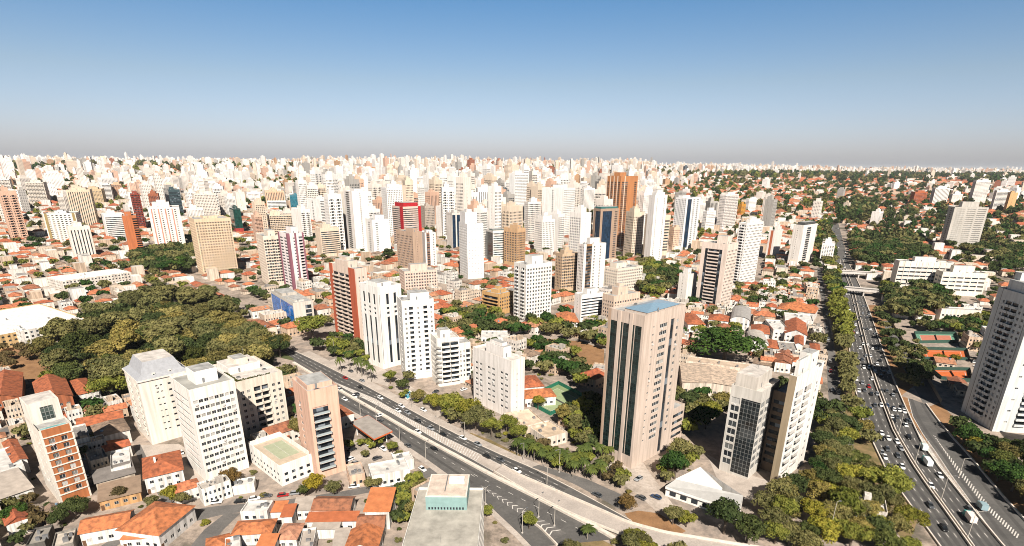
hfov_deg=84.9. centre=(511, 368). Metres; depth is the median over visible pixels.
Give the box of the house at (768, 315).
[752,311,775,321]
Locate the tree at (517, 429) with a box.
[508,424,527,436]
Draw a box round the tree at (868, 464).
[856,460,880,481]
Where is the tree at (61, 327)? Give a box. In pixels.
[41,317,79,337]
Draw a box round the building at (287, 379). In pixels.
[283,372,301,388]
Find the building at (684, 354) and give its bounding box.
[679,349,695,363]
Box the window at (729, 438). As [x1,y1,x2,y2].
[725,435,733,441]
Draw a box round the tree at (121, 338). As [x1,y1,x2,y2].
[108,327,141,352]
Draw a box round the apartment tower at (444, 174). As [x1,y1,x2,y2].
[440,169,450,185]
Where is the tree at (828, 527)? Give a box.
[807,514,843,543]
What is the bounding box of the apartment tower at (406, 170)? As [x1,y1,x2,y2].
[405,166,410,175]
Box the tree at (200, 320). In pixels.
[189,317,214,326]
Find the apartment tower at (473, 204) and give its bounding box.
[467,199,484,211]
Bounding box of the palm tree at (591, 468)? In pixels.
[584,464,597,480]
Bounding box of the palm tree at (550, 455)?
[544,451,557,465]
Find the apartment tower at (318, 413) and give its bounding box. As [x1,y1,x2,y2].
[292,371,345,476]
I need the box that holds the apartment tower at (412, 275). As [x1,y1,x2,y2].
[399,262,437,289]
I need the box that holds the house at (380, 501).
[363,487,395,528]
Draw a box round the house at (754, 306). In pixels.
[747,303,758,309]
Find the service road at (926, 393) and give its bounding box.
[884,321,939,402]
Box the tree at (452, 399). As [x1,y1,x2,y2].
[435,391,463,407]
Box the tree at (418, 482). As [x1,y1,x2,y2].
[408,478,426,493]
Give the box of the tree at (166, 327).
[141,319,181,337]
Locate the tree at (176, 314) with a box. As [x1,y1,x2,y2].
[160,311,191,319]
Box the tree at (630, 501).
[618,493,637,510]
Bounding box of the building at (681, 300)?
[673,297,688,303]
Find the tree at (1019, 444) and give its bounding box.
[1012,438,1023,465]
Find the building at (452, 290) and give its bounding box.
[447,287,456,298]
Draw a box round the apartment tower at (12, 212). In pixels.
[0,185,27,239]
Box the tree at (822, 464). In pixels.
[809,457,826,468]
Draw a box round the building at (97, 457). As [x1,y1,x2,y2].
[86,446,109,470]
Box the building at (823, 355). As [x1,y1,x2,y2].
[818,349,827,365]
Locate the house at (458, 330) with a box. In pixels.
[451,326,462,334]
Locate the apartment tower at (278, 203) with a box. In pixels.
[267,200,286,208]
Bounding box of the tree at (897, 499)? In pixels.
[886,493,905,506]
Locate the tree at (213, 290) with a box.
[197,284,218,294]
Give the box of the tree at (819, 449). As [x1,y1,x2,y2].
[812,444,836,455]
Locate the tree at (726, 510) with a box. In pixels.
[704,496,743,534]
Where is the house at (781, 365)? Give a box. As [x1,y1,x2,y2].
[774,353,791,373]
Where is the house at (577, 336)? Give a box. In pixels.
[568,333,579,338]
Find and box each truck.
[919,443,928,451]
[921,455,933,466]
[962,509,977,523]
[976,500,988,510]
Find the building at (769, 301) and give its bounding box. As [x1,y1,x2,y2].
[764,299,776,303]
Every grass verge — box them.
[470,433,520,455]
[831,319,916,536]
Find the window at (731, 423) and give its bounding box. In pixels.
[728,420,736,427]
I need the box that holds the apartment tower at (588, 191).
[581,185,594,210]
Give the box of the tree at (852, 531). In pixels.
[835,519,874,545]
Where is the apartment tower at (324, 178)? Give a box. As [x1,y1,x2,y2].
[322,171,328,193]
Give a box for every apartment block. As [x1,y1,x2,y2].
[122,349,185,444]
[169,362,248,479]
[213,349,288,438]
[430,327,470,386]
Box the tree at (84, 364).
[81,356,100,370]
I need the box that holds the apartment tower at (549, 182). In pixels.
[545,178,556,186]
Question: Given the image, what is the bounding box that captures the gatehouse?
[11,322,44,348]
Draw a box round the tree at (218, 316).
[204,310,230,324]
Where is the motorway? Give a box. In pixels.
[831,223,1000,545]
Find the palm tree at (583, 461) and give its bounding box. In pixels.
[577,457,590,476]
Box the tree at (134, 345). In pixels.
[121,341,143,353]
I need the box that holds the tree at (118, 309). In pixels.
[111,307,129,311]
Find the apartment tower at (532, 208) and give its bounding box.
[524,195,540,241]
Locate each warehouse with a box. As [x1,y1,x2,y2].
[679,362,737,400]
[686,356,749,371]
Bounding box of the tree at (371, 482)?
[363,476,381,486]
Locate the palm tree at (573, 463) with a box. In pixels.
[566,460,580,477]
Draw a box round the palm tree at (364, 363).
[361,361,369,379]
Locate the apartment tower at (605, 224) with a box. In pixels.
[592,206,618,258]
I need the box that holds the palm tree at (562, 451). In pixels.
[558,448,570,464]
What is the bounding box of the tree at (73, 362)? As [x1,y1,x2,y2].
[43,359,79,379]
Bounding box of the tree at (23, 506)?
[0,502,27,518]
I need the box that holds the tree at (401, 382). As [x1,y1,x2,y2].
[395,378,408,390]
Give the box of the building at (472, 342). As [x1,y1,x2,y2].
[469,338,482,348]
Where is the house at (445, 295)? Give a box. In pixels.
[431,290,452,300]
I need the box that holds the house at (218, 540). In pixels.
[205,533,230,545]
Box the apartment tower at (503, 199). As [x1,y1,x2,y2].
[501,194,505,203]
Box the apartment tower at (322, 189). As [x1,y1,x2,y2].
[317,182,325,196]
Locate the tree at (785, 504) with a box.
[769,494,799,522]
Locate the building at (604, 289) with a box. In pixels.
[599,285,611,292]
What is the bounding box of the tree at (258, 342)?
[245,340,264,346]
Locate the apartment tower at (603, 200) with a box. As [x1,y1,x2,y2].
[596,195,612,205]
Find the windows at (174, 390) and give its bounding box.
[174,390,201,468]
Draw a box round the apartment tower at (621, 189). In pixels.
[606,172,637,246]
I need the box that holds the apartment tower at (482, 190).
[476,184,487,202]
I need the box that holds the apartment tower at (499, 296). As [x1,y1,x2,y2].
[482,285,512,313]
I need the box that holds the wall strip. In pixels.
[889,320,941,402]
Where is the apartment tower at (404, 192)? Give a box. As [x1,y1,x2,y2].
[396,182,405,201]
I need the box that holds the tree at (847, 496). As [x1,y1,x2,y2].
[829,486,866,515]
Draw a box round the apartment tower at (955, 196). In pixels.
[948,191,962,201]
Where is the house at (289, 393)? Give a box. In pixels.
[285,387,294,399]
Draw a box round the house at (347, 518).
[305,511,359,530]
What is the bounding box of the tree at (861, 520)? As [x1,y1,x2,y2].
[847,515,877,542]
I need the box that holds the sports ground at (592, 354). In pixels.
[547,339,603,364]
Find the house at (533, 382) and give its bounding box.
[524,375,543,389]
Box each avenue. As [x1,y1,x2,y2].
[281,348,628,519]
[294,359,492,472]
[338,391,609,545]
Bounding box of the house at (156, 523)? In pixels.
[114,501,196,545]
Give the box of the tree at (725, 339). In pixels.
[689,326,766,359]
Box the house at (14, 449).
[1,439,30,472]
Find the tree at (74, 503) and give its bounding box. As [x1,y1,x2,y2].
[50,495,90,518]
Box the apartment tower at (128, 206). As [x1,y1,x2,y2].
[125,200,133,212]
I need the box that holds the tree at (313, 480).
[302,473,325,492]
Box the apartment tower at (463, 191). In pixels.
[456,172,471,212]
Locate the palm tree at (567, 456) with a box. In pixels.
[561,453,571,466]
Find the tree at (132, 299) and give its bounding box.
[118,294,142,306]
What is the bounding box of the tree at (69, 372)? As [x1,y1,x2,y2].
[52,365,83,380]
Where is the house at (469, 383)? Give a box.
[465,378,473,390]
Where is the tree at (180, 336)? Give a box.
[174,333,194,342]
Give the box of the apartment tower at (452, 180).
[448,171,458,193]
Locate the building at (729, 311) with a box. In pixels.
[726,303,734,314]
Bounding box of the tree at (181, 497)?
[173,492,191,503]
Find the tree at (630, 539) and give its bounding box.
[621,529,643,545]
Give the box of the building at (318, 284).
[312,282,327,287]
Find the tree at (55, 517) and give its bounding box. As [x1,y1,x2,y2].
[46,508,69,526]
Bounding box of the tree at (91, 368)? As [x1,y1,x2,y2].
[85,355,128,389]
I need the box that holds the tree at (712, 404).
[696,400,722,411]
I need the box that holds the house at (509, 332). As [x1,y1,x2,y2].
[493,329,510,335]
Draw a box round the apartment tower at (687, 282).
[677,267,697,297]
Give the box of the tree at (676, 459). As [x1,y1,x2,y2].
[658,449,689,478]
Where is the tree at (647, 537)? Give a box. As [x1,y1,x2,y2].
[636,532,652,543]
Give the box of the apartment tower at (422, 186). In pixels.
[417,181,427,205]
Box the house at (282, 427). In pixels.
[261,420,298,440]
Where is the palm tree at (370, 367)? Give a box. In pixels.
[365,365,376,381]
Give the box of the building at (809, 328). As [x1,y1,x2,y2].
[807,323,822,334]
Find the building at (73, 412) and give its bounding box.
[64,403,82,424]
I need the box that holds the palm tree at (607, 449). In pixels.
[602,446,614,454]
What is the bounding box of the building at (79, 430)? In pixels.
[72,423,90,444]
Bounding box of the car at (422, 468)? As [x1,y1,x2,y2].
[418,465,426,471]
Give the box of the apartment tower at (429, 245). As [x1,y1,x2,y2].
[422,229,436,265]
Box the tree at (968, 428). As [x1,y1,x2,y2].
[957,422,985,437]
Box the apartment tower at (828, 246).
[820,237,834,264]
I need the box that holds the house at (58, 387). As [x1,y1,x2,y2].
[32,374,74,410]
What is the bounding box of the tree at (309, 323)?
[292,314,326,337]
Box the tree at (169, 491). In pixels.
[158,485,176,502]
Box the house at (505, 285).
[500,283,512,287]
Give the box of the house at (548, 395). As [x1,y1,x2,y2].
[524,388,555,406]
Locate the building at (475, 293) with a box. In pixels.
[471,289,480,298]
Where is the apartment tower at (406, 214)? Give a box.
[392,201,421,243]
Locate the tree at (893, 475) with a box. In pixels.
[876,463,915,490]
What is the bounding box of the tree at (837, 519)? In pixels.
[825,516,848,524]
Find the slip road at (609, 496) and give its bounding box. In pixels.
[533,465,637,507]
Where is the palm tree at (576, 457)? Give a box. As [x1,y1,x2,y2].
[570,454,580,473]
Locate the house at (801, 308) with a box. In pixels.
[776,301,818,320]
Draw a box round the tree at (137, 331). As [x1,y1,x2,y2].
[135,326,158,339]
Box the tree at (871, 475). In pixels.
[859,466,884,484]
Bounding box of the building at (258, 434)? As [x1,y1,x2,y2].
[250,430,268,440]
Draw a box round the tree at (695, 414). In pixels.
[687,409,710,429]
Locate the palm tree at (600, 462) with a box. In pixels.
[593,459,608,472]
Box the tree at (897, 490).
[878,478,906,494]
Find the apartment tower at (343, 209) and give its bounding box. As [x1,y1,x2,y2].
[338,186,349,247]
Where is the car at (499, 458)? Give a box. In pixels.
[496,456,504,461]
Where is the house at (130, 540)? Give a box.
[120,535,145,545]
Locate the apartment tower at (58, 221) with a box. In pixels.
[43,209,81,242]
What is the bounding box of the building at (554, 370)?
[544,356,568,375]
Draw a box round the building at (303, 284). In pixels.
[296,278,311,290]
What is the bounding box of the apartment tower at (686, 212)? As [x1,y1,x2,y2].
[673,195,700,248]
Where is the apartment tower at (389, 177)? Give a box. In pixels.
[384,173,394,181]
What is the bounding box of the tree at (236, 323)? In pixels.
[221,317,247,328]
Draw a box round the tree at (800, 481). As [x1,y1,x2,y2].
[782,472,810,493]
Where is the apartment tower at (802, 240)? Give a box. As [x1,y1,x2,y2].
[787,219,817,264]
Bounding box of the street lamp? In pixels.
[968,511,986,536]
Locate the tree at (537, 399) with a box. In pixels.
[532,395,545,409]
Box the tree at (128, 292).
[117,290,142,298]
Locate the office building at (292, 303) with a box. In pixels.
[270,284,313,320]
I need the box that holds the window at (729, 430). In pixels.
[726,427,734,434]
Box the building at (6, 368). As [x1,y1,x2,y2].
[0,366,10,370]
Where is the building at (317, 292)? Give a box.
[309,287,327,300]
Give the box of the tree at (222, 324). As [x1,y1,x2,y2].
[213,322,233,328]
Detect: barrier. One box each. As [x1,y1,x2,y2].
[292,362,615,539]
[494,470,623,535]
[501,464,758,545]
[534,523,557,545]
[840,261,971,545]
[843,261,974,545]
[849,264,1004,545]
[849,348,940,545]
[925,403,1023,519]
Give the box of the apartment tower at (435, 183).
[429,176,442,205]
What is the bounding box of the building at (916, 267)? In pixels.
[890,256,952,287]
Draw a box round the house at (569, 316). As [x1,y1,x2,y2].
[556,311,578,330]
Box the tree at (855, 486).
[843,481,863,494]
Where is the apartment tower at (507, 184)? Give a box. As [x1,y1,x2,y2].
[506,178,508,189]
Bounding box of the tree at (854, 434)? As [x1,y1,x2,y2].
[835,426,860,440]
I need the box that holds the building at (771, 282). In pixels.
[763,278,775,287]
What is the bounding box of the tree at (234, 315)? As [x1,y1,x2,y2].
[223,311,242,319]
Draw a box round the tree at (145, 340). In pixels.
[137,335,156,344]
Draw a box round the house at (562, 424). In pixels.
[557,416,582,428]
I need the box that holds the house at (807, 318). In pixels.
[782,312,813,324]
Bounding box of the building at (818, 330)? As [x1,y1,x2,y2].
[812,327,823,341]
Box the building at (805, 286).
[804,282,819,291]
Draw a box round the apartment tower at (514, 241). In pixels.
[504,223,525,265]
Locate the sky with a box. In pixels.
[0,0,1023,169]
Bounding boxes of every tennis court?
[534,381,581,415]
[914,331,958,342]
[922,347,969,359]
[932,367,971,381]
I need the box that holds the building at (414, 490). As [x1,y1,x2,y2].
[411,478,429,501]
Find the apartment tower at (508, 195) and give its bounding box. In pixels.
[503,191,514,203]
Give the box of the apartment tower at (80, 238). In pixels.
[66,221,95,256]
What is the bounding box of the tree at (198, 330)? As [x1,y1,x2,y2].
[191,325,220,337]
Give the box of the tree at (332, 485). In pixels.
[323,480,341,493]
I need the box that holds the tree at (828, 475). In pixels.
[813,466,843,482]
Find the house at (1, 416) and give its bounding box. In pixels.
[0,407,3,420]
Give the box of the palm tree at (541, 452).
[534,448,548,463]
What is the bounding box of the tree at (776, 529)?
[763,520,791,543]
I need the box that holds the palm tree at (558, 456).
[554,454,564,468]
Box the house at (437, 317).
[434,313,442,324]
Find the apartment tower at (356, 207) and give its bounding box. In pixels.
[343,186,368,250]
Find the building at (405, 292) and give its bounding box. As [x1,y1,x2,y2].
[403,287,420,294]
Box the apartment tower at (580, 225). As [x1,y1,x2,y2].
[568,205,591,251]
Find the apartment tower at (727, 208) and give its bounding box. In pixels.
[716,192,738,228]
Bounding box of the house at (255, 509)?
[240,500,273,519]
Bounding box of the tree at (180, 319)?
[176,316,185,329]
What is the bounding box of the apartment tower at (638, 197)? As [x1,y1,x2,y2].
[636,189,642,204]
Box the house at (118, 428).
[90,418,131,443]
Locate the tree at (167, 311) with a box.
[153,305,182,315]
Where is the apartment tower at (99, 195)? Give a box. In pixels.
[88,186,106,202]
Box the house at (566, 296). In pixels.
[558,291,574,302]
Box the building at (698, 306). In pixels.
[688,302,702,309]
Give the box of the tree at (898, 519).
[887,512,914,533]
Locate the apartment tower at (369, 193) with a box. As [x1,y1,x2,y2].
[361,187,371,203]
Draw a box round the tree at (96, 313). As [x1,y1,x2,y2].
[84,309,110,317]
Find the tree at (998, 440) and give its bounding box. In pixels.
[994,436,1014,449]
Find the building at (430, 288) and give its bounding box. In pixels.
[426,284,441,292]
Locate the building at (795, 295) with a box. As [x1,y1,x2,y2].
[790,291,803,298]
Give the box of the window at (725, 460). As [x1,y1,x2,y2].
[722,457,730,464]
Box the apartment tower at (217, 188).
[213,183,223,210]
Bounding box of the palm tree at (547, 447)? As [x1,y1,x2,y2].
[542,445,552,459]
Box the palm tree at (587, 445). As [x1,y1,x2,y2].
[582,442,593,451]
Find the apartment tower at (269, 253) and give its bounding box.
[255,229,283,285]
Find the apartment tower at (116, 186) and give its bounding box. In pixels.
[111,182,122,198]
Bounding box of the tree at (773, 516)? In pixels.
[757,506,793,523]
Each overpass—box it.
[842,270,882,277]
[843,286,879,295]
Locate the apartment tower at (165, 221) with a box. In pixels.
[147,199,185,243]
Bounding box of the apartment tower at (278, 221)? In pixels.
[267,210,292,233]
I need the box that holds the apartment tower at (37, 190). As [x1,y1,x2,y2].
[25,180,50,206]
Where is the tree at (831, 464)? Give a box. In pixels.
[821,457,842,471]
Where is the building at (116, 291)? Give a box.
[113,288,126,295]
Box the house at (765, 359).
[760,356,776,369]
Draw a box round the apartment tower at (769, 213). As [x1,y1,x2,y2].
[762,195,777,225]
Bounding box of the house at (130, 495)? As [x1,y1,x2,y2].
[97,475,141,510]
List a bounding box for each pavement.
[301,351,539,466]
[347,408,530,545]
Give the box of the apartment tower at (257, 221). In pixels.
[251,211,263,240]
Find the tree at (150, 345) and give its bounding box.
[140,335,180,351]
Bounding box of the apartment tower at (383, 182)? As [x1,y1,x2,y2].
[378,180,386,186]
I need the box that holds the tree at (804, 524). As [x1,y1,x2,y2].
[800,520,821,535]
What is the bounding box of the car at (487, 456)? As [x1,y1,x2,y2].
[482,453,490,458]
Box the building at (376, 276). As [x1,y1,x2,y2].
[371,274,382,278]
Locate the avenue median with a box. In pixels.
[336,383,500,470]
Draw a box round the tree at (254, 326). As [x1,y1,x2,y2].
[246,325,267,335]
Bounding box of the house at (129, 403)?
[127,400,131,412]
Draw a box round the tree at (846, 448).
[837,444,854,455]
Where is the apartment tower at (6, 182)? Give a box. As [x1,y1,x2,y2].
[0,176,13,188]
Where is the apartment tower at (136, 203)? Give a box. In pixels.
[130,191,145,226]
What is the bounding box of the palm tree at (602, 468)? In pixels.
[596,464,608,478]
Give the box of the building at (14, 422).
[5,416,28,438]
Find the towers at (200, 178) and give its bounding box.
[0,152,1023,217]
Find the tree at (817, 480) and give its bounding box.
[806,479,832,496]
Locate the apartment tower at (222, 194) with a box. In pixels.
[218,190,233,215]
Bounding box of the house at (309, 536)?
[299,527,317,545]
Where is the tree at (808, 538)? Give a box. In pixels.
[790,530,823,545]
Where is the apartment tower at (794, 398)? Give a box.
[760,348,824,480]
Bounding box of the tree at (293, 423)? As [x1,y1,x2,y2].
[287,416,298,431]
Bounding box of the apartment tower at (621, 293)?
[601,282,639,317]
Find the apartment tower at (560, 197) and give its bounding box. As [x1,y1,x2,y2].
[542,180,574,235]
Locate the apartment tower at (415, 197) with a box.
[414,192,417,202]
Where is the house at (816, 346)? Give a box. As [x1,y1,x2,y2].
[809,343,820,349]
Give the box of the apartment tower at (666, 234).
[642,214,670,254]
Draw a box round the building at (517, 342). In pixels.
[503,334,526,351]
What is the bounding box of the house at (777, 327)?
[765,319,785,339]
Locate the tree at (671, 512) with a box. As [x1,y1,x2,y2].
[663,505,684,524]
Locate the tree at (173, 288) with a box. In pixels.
[148,284,177,294]
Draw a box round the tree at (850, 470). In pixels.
[835,462,864,477]
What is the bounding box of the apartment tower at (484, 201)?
[478,199,486,207]
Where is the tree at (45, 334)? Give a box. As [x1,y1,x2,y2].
[37,323,61,345]
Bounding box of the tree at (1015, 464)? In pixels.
[1012,462,1023,469]
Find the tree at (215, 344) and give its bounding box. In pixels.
[205,339,225,351]
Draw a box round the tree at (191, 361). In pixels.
[181,356,210,366]
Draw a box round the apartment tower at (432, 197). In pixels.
[425,189,438,223]
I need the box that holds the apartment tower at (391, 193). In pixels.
[381,183,402,235]
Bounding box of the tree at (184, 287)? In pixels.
[174,286,195,296]
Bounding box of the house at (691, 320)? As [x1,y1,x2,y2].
[683,313,705,331]
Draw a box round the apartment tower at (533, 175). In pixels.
[529,168,536,183]
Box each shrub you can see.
[200,519,210,526]
[249,470,256,474]
[394,537,401,542]
[500,537,508,542]
[610,538,619,543]
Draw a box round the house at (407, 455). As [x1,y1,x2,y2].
[392,451,413,469]
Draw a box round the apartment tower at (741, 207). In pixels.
[737,202,745,214]
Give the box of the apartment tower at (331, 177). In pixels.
[325,171,338,192]
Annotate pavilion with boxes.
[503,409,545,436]
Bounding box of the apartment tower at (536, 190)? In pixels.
[531,182,544,202]
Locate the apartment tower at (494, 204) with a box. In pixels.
[488,182,500,228]
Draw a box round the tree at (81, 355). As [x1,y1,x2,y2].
[77,345,114,358]
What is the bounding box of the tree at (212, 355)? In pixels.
[204,350,225,361]
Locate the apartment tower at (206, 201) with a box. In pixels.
[192,187,218,214]
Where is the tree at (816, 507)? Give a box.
[800,497,832,515]
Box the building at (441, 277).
[437,272,445,283]
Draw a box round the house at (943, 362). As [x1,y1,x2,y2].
[933,356,956,366]
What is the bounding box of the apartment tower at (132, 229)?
[122,210,142,249]
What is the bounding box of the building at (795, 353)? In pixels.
[791,349,799,356]
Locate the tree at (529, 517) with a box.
[523,510,538,528]
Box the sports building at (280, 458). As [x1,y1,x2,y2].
[247,432,313,485]
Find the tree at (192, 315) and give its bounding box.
[181,311,202,320]
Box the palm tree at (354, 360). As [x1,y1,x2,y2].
[351,357,358,371]
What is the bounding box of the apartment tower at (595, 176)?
[590,172,600,187]
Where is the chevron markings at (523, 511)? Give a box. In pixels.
[484,487,557,534]
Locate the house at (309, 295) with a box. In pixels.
[299,291,314,301]
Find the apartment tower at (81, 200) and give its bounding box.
[66,186,98,224]
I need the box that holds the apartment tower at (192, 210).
[186,204,203,222]
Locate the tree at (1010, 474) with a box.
[999,466,1023,491]
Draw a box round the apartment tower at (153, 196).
[148,190,159,205]
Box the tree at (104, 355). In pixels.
[101,353,122,357]
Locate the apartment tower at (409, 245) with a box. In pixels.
[396,227,422,267]
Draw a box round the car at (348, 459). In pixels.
[345,456,354,461]
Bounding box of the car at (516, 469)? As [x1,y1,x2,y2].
[512,467,521,472]
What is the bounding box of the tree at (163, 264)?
[155,261,172,269]
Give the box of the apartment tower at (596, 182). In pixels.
[595,177,605,188]
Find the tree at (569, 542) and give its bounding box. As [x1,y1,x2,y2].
[562,538,581,545]
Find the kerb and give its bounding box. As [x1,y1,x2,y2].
[287,347,631,520]
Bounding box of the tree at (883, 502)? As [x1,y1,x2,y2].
[879,498,892,511]
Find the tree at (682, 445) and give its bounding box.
[666,437,694,453]
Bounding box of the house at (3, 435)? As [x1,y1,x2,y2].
[0,432,6,448]
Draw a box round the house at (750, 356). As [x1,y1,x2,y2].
[747,352,758,359]
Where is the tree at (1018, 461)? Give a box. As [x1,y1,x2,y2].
[996,456,1022,463]
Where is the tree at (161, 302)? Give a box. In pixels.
[149,301,169,312]
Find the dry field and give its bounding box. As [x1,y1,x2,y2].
[0,347,73,380]
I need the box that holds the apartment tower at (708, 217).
[701,207,715,229]
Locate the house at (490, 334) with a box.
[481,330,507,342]
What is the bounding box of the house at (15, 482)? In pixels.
[0,467,34,509]
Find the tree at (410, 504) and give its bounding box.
[404,496,414,511]
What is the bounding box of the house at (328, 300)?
[323,295,332,305]
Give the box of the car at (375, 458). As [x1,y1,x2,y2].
[372,456,381,460]
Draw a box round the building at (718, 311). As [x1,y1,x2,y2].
[713,309,721,313]
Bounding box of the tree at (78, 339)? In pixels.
[58,329,102,361]
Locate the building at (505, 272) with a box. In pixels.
[498,269,511,277]
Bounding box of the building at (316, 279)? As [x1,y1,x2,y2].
[311,276,329,285]
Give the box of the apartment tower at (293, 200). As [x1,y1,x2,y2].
[289,193,297,206]
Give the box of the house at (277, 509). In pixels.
[270,500,288,523]
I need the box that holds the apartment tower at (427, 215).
[421,202,434,227]
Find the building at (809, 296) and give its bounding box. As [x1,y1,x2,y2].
[806,292,812,298]
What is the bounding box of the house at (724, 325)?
[716,323,730,327]
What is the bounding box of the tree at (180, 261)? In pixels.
[167,256,186,273]
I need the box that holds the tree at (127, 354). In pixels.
[119,348,151,359]
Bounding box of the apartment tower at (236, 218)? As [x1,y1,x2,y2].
[229,205,243,231]
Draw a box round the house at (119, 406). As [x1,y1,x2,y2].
[102,402,128,417]
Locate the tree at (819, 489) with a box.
[806,480,830,500]
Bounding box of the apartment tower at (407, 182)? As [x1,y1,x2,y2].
[402,177,413,201]
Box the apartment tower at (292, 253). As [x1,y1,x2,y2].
[278,225,308,289]
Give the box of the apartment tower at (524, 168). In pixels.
[521,163,528,182]
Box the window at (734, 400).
[731,396,739,403]
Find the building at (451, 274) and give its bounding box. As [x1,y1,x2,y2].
[444,269,457,283]
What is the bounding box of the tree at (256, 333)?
[247,327,271,339]
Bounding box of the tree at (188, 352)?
[180,346,205,359]
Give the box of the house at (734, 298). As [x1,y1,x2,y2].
[730,295,742,304]
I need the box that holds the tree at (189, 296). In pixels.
[175,289,207,304]
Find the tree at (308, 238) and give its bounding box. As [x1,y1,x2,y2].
[304,236,315,241]
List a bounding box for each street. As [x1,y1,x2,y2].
[0,397,122,433]
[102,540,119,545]
[133,444,174,502]
[191,513,239,545]
[195,464,436,520]
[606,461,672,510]
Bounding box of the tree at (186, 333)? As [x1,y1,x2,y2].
[177,328,197,339]
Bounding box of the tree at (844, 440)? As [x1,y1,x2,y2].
[831,435,854,445]
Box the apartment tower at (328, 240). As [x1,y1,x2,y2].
[315,222,340,256]
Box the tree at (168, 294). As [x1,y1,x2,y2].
[149,290,174,300]
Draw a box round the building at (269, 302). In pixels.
[267,298,272,307]
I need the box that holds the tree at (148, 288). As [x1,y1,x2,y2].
[138,279,166,291]
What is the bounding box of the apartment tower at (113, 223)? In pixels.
[101,209,125,239]
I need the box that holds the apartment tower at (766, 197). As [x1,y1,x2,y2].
[761,193,773,214]
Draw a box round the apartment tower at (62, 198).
[57,191,70,210]
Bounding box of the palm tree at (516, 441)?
[510,438,523,455]
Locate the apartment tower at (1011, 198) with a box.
[1002,191,1017,214]
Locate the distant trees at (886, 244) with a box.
[0,158,1023,545]
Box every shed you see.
[25,524,55,545]
[52,528,78,545]
[311,522,340,538]
[332,527,350,545]
[730,305,750,330]
[746,329,768,351]
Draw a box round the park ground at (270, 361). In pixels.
[62,302,295,399]
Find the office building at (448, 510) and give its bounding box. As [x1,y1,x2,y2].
[402,474,483,545]
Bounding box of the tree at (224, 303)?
[207,295,239,312]
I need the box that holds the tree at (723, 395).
[711,391,729,400]
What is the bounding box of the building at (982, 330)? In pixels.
[979,326,986,336]
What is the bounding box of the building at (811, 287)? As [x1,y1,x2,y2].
[806,283,818,298]
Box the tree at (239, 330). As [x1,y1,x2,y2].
[216,326,248,333]
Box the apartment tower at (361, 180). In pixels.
[354,175,363,187]
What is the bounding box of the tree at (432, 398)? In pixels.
[426,393,441,410]
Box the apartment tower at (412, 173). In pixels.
[408,166,417,193]
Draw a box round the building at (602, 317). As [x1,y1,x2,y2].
[583,315,607,320]
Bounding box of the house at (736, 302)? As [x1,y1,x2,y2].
[734,298,745,305]
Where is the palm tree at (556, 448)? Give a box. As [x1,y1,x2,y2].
[550,447,560,453]
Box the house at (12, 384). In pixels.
[0,369,25,413]
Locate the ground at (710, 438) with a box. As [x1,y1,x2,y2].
[0,190,1023,545]
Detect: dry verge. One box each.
[559,540,612,545]
[625,511,684,532]
[868,305,912,395]
[902,397,927,442]
[929,403,1023,515]
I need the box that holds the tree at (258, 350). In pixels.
[240,342,273,358]
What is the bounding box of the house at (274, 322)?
[269,318,280,328]
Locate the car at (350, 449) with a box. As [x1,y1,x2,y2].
[347,447,356,451]
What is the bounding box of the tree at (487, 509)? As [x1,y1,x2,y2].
[484,504,493,516]
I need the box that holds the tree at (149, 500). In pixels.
[142,495,159,505]
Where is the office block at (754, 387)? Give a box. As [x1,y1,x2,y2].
[719,364,779,479]
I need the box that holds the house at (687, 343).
[682,340,703,354]
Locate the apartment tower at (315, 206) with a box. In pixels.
[306,195,325,221]
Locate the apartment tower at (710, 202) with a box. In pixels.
[705,197,718,216]
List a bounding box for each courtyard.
[141,444,203,481]
[330,354,389,385]
[342,437,391,475]
[395,377,443,416]
[707,454,769,504]
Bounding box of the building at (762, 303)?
[758,298,766,307]
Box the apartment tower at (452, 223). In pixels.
[446,209,459,249]
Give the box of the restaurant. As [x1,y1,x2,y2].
[665,467,742,512]
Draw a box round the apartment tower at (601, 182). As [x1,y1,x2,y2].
[597,179,605,188]
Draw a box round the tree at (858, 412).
[846,406,873,419]
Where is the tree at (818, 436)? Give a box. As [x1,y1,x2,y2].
[809,429,835,443]
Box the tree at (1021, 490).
[1018,486,1023,496]
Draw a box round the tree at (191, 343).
[173,337,205,360]
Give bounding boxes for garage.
[231,476,256,495]
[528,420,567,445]
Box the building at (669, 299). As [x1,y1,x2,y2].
[660,298,673,301]
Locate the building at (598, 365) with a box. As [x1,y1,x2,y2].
[590,362,604,371]
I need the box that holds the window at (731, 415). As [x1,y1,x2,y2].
[729,412,737,419]
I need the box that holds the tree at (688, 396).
[679,389,700,402]
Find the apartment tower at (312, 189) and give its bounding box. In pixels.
[306,182,317,197]
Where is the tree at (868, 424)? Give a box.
[857,419,874,430]
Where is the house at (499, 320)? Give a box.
[494,318,507,322]
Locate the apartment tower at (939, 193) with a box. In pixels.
[929,186,949,203]
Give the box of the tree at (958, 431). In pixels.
[951,426,977,444]
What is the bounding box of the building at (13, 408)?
[2,398,23,418]
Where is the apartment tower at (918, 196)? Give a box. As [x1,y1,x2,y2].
[909,190,927,203]
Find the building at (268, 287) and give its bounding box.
[261,284,277,293]
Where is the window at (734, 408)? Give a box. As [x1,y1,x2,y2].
[730,404,738,411]
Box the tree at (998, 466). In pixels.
[985,459,1012,481]
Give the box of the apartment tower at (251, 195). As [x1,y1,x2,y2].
[246,190,259,200]
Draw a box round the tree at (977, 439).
[965,436,982,441]
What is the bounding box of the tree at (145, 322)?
[140,319,154,329]
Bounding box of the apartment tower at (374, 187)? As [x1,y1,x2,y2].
[368,180,381,198]
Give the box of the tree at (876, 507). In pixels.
[863,499,887,516]
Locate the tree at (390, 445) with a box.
[386,441,397,452]
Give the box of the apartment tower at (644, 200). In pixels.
[639,186,651,243]

